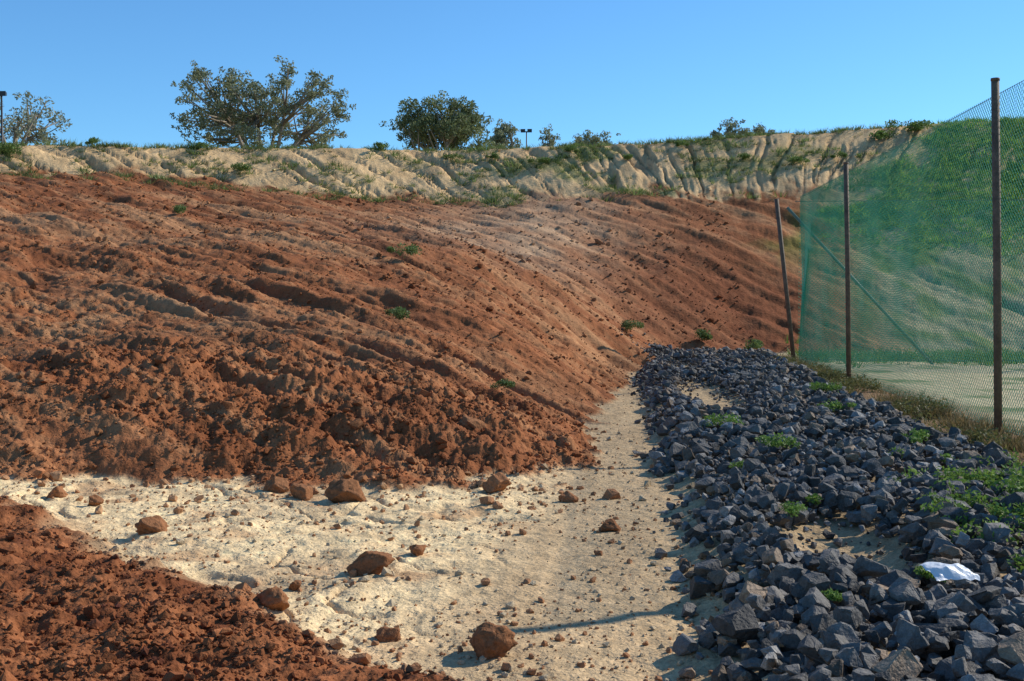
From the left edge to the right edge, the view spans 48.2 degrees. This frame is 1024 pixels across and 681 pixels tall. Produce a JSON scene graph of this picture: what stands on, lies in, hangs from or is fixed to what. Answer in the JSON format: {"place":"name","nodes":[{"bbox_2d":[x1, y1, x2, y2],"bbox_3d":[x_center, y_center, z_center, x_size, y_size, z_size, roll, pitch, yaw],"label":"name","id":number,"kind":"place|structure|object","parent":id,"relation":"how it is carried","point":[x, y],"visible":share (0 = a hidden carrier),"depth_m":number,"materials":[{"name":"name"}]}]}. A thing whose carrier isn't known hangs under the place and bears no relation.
{"place":"outdoors","nodes":[
{"label":"outdoors","id":0,"kind":"place"},
{"bbox_2d":[0,123,908,207],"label":"bank grass","id":1,"kind":"structure","parent":0,"point":[471,149],"depth_m":44.15,"materials":[{"name":"green plant"}]},
{"bbox_2d":[0,120,1023,680],"bbox_3d":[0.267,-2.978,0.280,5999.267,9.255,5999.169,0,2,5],"label":"ground","id":2,"kind":"structure","parent":0,"point":[750,254],"depth_m":14.89,"materials":[{"name":"soil"}]},
{"bbox_2d":[0,91,6,141],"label":"floodlight pole","id":3,"kind":"object","parent":2,"relation":"on","point":[3,93],"visible":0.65,"depth_m":77.57,"materials":[{"name":"metal"}]},
{"bbox_2d":[0,142,23,154],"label":"weed plant","id":4,"kind":"object","parent":2,"relation":"on","point":[7,148],"visible":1,"depth_m":40.32,"materials":[{"name":"green plant"}]},
{"bbox_2d":[0,90,72,145],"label":"gum tree","id":5,"kind":"object","parent":2,"relation":"on","point":[29,128],"visible":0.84,"depth_m":82.28,"materials":[{"name":"green plant"}]},
{"bbox_2d":[47,486,67,498],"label":"boulder","id":6,"kind":"object","parent":2,"relation":"on","point":[58,491],"visible":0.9,"depth_m":9.13,"materials":[{"name":"brown stone"}]},
{"bbox_2d":[85,137,101,144],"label":"weed plant","id":7,"kind":"object","parent":2,"relation":"on","point":[94,140],"visible":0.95,"depth_m":42.14,"materials":[{"name":"green plant"}]},
{"bbox_2d":[87,494,103,505],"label":"boulder","id":8,"kind":"object","parent":2,"relation":"on","point":[95,500],"visible":0.97,"depth_m":8.71,"materials":[{"name":"brown stone"}]},
{"bbox_2d":[134,515,167,534],"bbox_3d":[-2.436,1.262,7.716,0.217,0.159,0.166,0,2,-7],"label":"boulder","id":9,"kind":"object","parent":2,"relation":"on","point":[152,524],"visible":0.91,"depth_m":7.67,"materials":[{"name":"brown stone"}]},
{"bbox_2d":[172,204,187,213],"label":"weed plant","id":10,"kind":"object","parent":2,"relation":"on","point":[177,208],"visible":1,"depth_m":30.68,"materials":[{"name":"green plant"}]},
{"bbox_2d":[188,141,210,149],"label":"weed plant","id":11,"kind":"object","parent":2,"relation":"on","point":[201,145],"visible":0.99,"depth_m":43.69,"materials":[{"name":"green plant"}]},
{"bbox_2d":[230,162,251,170],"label":"weed plant","id":12,"kind":"object","parent":2,"relation":"on","point":[237,166],"visible":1,"depth_m":42.72,"materials":[{"name":"green plant"}]},
{"bbox_2d":[170,55,355,147],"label":"gum tree","id":13,"kind":"object","parent":2,"relation":"on","point":[240,124],"visible":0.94,"depth_m":86.81,"materials":[{"name":"green plant"}]},
{"bbox_2d":[256,586,289,610],"bbox_3d":[-1.186,1.290,5.668,0.130,0.153,0.179,-1,3,-32],"label":"boulder","id":14,"kind":"object","parent":2,"relation":"on","point":[274,598],"visible":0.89,"depth_m":5.63,"materials":[{"name":"brown stone"}]},
{"bbox_2d":[262,476,288,493],"bbox_3d":[-1.952,1.193,9.441,0.220,0.152,0.235,-1,2,-15],"label":"boulder","id":15,"kind":"object","parent":2,"relation":"on","point":[275,484],"visible":0.91,"depth_m":9.38,"materials":[{"name":"brown stone"}]},
{"bbox_2d":[288,580,301,590],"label":"boulder","id":16,"kind":"object","parent":2,"relation":"on","point":[295,585],"visible":1,"depth_m":6.25,"materials":[{"name":"brown stone"}]},
{"bbox_2d":[290,483,312,500],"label":"boulder","id":17,"kind":"object","parent":2,"relation":"on","point":[301,491],"visible":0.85,"depth_m":9.06,"materials":[{"name":"brown stone"}]},
{"bbox_2d":[325,479,365,502],"bbox_3d":[-1.282,1.209,8.924,0.303,0.266,0.350,1,2,22],"label":"boulder","id":18,"kind":"object","parent":2,"relation":"on","point":[342,490],"visible":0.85,"depth_m":8.82,"materials":[{"name":"brown stone"}]},
{"bbox_2d":[346,551,394,576],"bbox_3d":[-0.816,1.299,6.602,0.284,0.188,0.222,-1,2,-18],"label":"boulder","id":19,"kind":"object","parent":2,"relation":"on","point":[371,562],"visible":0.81,"depth_m":6.53,"materials":[{"name":"brown stone"}]},
{"bbox_2d":[374,141,389,148],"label":"weed plant","id":20,"kind":"object","parent":2,"relation":"on","point":[378,144],"visible":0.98,"depth_m":46.02,"materials":[{"name":"green plant"}]},
{"bbox_2d":[376,626,400,641],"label":"boulder","id":21,"kind":"object","parent":2,"relation":"on","point":[386,634],"visible":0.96,"depth_m":5.23,"materials":[{"name":"brown stone"}]},
{"bbox_2d":[384,306,409,319],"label":"weed plant","id":22,"kind":"object","parent":2,"relation":"on","point":[398,312],"visible":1,"depth_m":17.79,"materials":[{"name":"green plant"}]},
{"bbox_2d":[386,243,421,257],"bbox_3d":[-2.201,-1.960,24.665,0.662,0.346,1.179,-1,3,-32],"label":"weed plant","id":23,"kind":"object","parent":2,"relation":"on","point":[411,250],"visible":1,"depth_m":24.66,"materials":[{"name":"green plant"}]},
{"bbox_2d":[409,544,426,555],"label":"boulder","id":24,"kind":"object","parent":2,"relation":"on","point":[417,550],"visible":1,"depth_m":6.98,"materials":[{"name":"brown stone"}]},
{"bbox_2d":[0,141,864,680],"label":"soil clods","id":25,"kind":"object","parent":2,"relation":"on","point":[108,655],"visible":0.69,"depth_m":9.18,"materials":[{"name":"brown soil"}]},
{"bbox_2d":[378,90,504,150],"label":"gum tree","id":26,"kind":"object","parent":2,"relation":"on","point":[455,127],"visible":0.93,"depth_m":96.86,"materials":[{"name":"green plant"}]},
{"bbox_2d":[443,153,462,158],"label":"weed plant","id":27,"kind":"object","parent":2,"relation":"on","point":[452,155],"visible":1,"depth_m":46.05,"materials":[{"name":"green plant"}]},
{"bbox_2d":[459,415,486,429],"bbox_3d":[-0.390,0.808,11.123,0.220,0.161,0.232,-2,3,-44],"label":"rock","id":28,"kind":"object","parent":2,"relation":"on","point":[467,422],"visible":0.88,"depth_m":11.05,"materials":[{"name":"brown stone"}]},
{"bbox_2d":[485,153,498,158],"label":"weed plant","id":29,"kind":"object","parent":2,"relation":"on","point":[492,155],"visible":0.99,"depth_m":45.90,"materials":[{"name":"green plant"}]},
{"bbox_2d":[469,622,517,659],"bbox_3d":[-0.100,1.323,5.048,0.165,0.166,0.222,-2,3,-42],"label":"boulder","id":30,"kind":"object","parent":2,"relation":"on","point":[488,640],"visible":0.98,"depth_m":4.98,"materials":[{"name":"brown stone"}]},
{"bbox_2d":[482,472,511,493],"bbox_3d":[-0.137,1.170,9.409,0.194,0.168,0.203,-2,3,-35],"label":"boulder","id":31,"kind":"object","parent":2,"relation":"on","point":[498,481],"visible":1,"depth_m":9.36,"materials":[{"name":"brown stone"}]},
{"bbox_2d":[490,378,515,389],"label":"weed plant","id":32,"kind":"object","parent":2,"relation":"on","point":[506,382],"visible":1,"depth_m":13.56,"materials":[{"name":"green plant"}]},
{"bbox_2d":[486,119,520,147],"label":"tree","id":33,"kind":"object","parent":2,"relation":"on","point":[499,136],"visible":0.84,"depth_m":119.00,"materials":[{"name":"green plant"}]},
{"bbox_2d":[521,129,531,145],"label":"floodlight pole","id":34,"kind":"object","parent":2,"relation":"on","point":[524,131],"visible":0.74,"depth_m":109.28,"materials":[{"name":"metal"}]},
{"bbox_2d":[527,157,549,163],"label":"weed plant","id":35,"kind":"object","parent":2,"relation":"on","point":[542,159],"visible":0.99,"depth_m":45.33,"materials":[{"name":"green plant"}]},
{"bbox_2d":[538,124,560,146],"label":"tree","id":36,"kind":"object","parent":2,"relation":"on","point":[548,138],"visible":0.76,"depth_m":119.36,"materials":[{"name":"green plant"}]},
{"bbox_2d":[558,490,578,502],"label":"boulder","id":37,"kind":"object","parent":2,"relation":"on","point":[567,496],"visible":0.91,"depth_m":8.91,"materials":[{"name":"brown stone"}]},
{"bbox_2d":[561,145,577,151],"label":"weed plant","id":38,"kind":"object","parent":2,"relation":"on","point":[565,148],"visible":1,"depth_m":46.32,"materials":[{"name":"green plant"}]},
{"bbox_2d":[571,129,620,145],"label":"tree","id":39,"kind":"object","parent":2,"relation":"on","point":[593,140],"visible":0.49,"depth_m":113.55,"materials":[{"name":"green plant"}]},
{"bbox_2d":[594,550,602,555],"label":"boulder","id":40,"kind":"object","parent":2,"relation":"on","point":[598,552],"visible":1,"depth_m":7.02,"materials":[{"name":"brown stone"}]},
{"bbox_2d":[598,518,620,531],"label":"boulder","id":41,"kind":"object","parent":2,"relation":"on","point":[610,524],"visible":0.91,"depth_m":7.73,"materials":[{"name":"brown stone"}]},
{"bbox_2d":[623,153,632,159],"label":"weed plant","id":42,"kind":"object","parent":2,"relation":"on","point":[629,156],"visible":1,"depth_m":45.69,"materials":[{"name":"green plant"}]},
{"bbox_2d":[620,320,644,330],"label":"weed plant","id":43,"kind":"object","parent":2,"relation":"on","point":[627,325],"visible":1,"depth_m":29.23,"materials":[{"name":"green plant"}]},
{"bbox_2d":[674,140,689,145],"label":"weed plant","id":44,"kind":"object","parent":2,"relation":"on","point":[680,142],"visible":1,"depth_m":46.48,"materials":[{"name":"green plant"}]},
{"bbox_2d":[694,328,712,340],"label":"weed plant","id":45,"kind":"object","parent":2,"relation":"on","point":[703,335],"visible":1,"depth_m":31.29,"materials":[{"name":"green plant"}]},
{"bbox_2d":[710,117,750,137],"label":"tree","id":46,"kind":"object","parent":2,"relation":"on","point":[729,125],"visible":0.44,"depth_m":112.62,"materials":[{"name":"green plant"}]},
{"bbox_2d":[737,152,751,159],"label":"weed plant","id":47,"kind":"object","parent":2,"relation":"on","point":[743,156],"visible":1,"depth_m":45.00,"materials":[{"name":"green plant"}]},
{"bbox_2d":[743,338,763,349],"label":"weed plant","id":48,"kind":"object","parent":2,"relation":"on","point":[755,344],"visible":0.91,"depth_m":31.37,"materials":[{"name":"green plant"}]},
{"bbox_2d":[748,122,775,135],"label":"tree","id":49,"kind":"object","parent":2,"relation":"on","point":[759,128],"visible":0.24,"depth_m":115.08,"materials":[{"name":"green plant"}]},
{"bbox_2d":[786,155,809,162],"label":"weed plant","id":50,"kind":"object","parent":2,"relation":"on","point":[797,159],"visible":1,"depth_m":44.40,"materials":[{"name":"green plant"}]},
{"bbox_2d":[620,328,1023,680],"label":"bluestone rocks","id":51,"kind":"object","parent":2,"relation":"on","point":[917,620],"visible":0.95,"depth_m":6.84,"materials":[{"name":"grey stone"}]},
{"bbox_2d":[701,412,745,426],"bbox_3d":[2.202,0.823,11.851,0.481,0.182,0.351,1,2,27],"label":"weed plant","id":52,"kind":"object","parent":51,"relation":"on","point":[730,418],"visible":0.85,"depth_m":11.82,"materials":[{"name":"green plant"}]},
{"bbox_2d":[729,459,743,467],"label":"weed plant","id":53,"kind":"object","parent":51,"relation":"on","point":[740,463],"visible":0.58,"depth_m":9.15,"materials":[{"name":"green plant"}]},
{"bbox_2d":[755,432,800,448],"bbox_3d":[2.346,0.893,10.172,0.455,0.160,0.310,0,2,-8],"label":"weed plant","id":54,"kind":"object","parent":51,"relation":"on","point":[765,439],"visible":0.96,"depth_m":10.13,"materials":[{"name":"green plant"}]},
{"bbox_2d":[779,500,807,516],"bbox_3d":[1.739,1.040,7.140,0.164,0.097,0.259,1,3,31],"label":"weed plant","id":55,"kind":"object","parent":51,"relation":"on","point":[791,508],"visible":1,"depth_m":7.12,"materials":[{"name":"green plant"}]},
{"bbox_2d":[809,381,841,392],"bbox_3d":[4.354,0.634,15.810,0.467,0.192,0.445,0,2,5],"label":"weed plant","id":56,"kind":"object","parent":51,"relation":"on","point":[828,386],"visible":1,"depth_m":15.75,"materials":[{"name":"green plant"}]},
{"bbox_2d":[821,588,842,601],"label":"weed plant","id":57,"kind":"object","parent":51,"relation":"on","point":[832,595],"visible":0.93,"depth_m":5.12,"materials":[{"name":"green plant"}]},
{"bbox_2d":[817,399,856,411],"bbox_3d":[3.780,0.766,13.340,0.347,0.161,0.421,-1,2,-17],"label":"weed plant","id":58,"kind":"object","parent":51,"relation":"on","point":[837,405],"visible":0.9,"depth_m":13.37,"materials":[{"name":"green plant"}]},
{"bbox_2d":[900,428,930,442],"bbox_3d":[3.808,0.899,10.700,0.340,0.149,0.366,0,2,-11],"label":"weed plant","id":59,"kind":"object","parent":51,"relation":"on","point":[918,435],"visible":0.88,"depth_m":10.74,"materials":[{"name":"green plant"}]},
{"bbox_2d":[914,564,946,582],"bbox_3d":[2.016,1.117,5.477,0.126,0.077,0.197,-2,3,-44],"label":"weed plant","id":60,"kind":"object","parent":51,"relation":"on","point":[922,571],"visible":0.54,"depth_m":5.48,"materials":[{"name":"green plant"}]},
{"bbox_2d":[921,562,979,580],"bbox_3d":[2.050,1.068,5.339,0.267,0.051,0.147,5,18,-13],"label":"plastic bag","id":61,"kind":"object","parent":51,"relation":"on","point":[939,571],"visible":1,"depth_m":5.31,"materials":[{"name":"white plastic"}]},
{"bbox_2d":[831,150,861,157],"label":"weed plant","id":62,"kind":"object","parent":2,"relation":"on","point":[842,153],"visible":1,"depth_m":44.70,"materials":[{"name":"green plant"}]},
{"bbox_2d":[869,129,900,139],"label":"weed plant","id":63,"kind":"object","parent":2,"relation":"on","point":[881,134],"visible":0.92,"depth_m":45.99,"materials":[{"name":"green plant"}]},
{"bbox_2d":[772,350,1023,465],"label":"grass verge","id":64,"kind":"object","parent":2,"relation":"on","point":[964,423],"depth_m":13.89,"materials":[{"name":"green plant"}]},
{"bbox_2d":[774,77,1023,435],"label":"chain link fence","id":65,"kind":"object","parent":2,"relation":"on","point":[997,285],"visible":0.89,"depth_m":16.52,"materials":[{"name":"metal"}]},
{"bbox_2d":[786,200,1023,364],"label":"boundary fence","id":66,"kind":"object","parent":2,"relation":"on","point":[796,217],"visible":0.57,"depth_m":26.88,"materials":[{"name":"green fabric"}]},
{"bbox_2d":[884,119,933,131],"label":"weed plant","id":67,"kind":"object","parent":2,"relation":"on","point":[914,125],"visible":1,"depth_m":46.35,"materials":[{"name":"green plant"}]},
{"bbox_2d":[805,446,1023,572],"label":"weeds","id":68,"kind":"object","parent":2,"relation":"on","point":[992,476],"visible":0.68,"depth_m":7.62,"materials":[{"name":"green plant"}]},
{"bbox_2d":[808,115,1023,254],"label":"hill grass","id":69,"kind":"structure","parent":2,"relation":"on","point":[921,172],"depth_m":42.49,"materials":[{"name":"green plant"}]},
{"bbox_2d":[0,0,1023,149],"label":"sky","id":70,"kind":"structure","parent":0,"point":[647,70],"materials":[{"name":"blue"}]},
{"bbox_2d":[785,334,1023,367],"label":"field edge grass","id":71,"kind":"structure","parent":0,"point":[865,359],"depth_m":28.61,"materials":[{"name":"green plant"}]}
]}

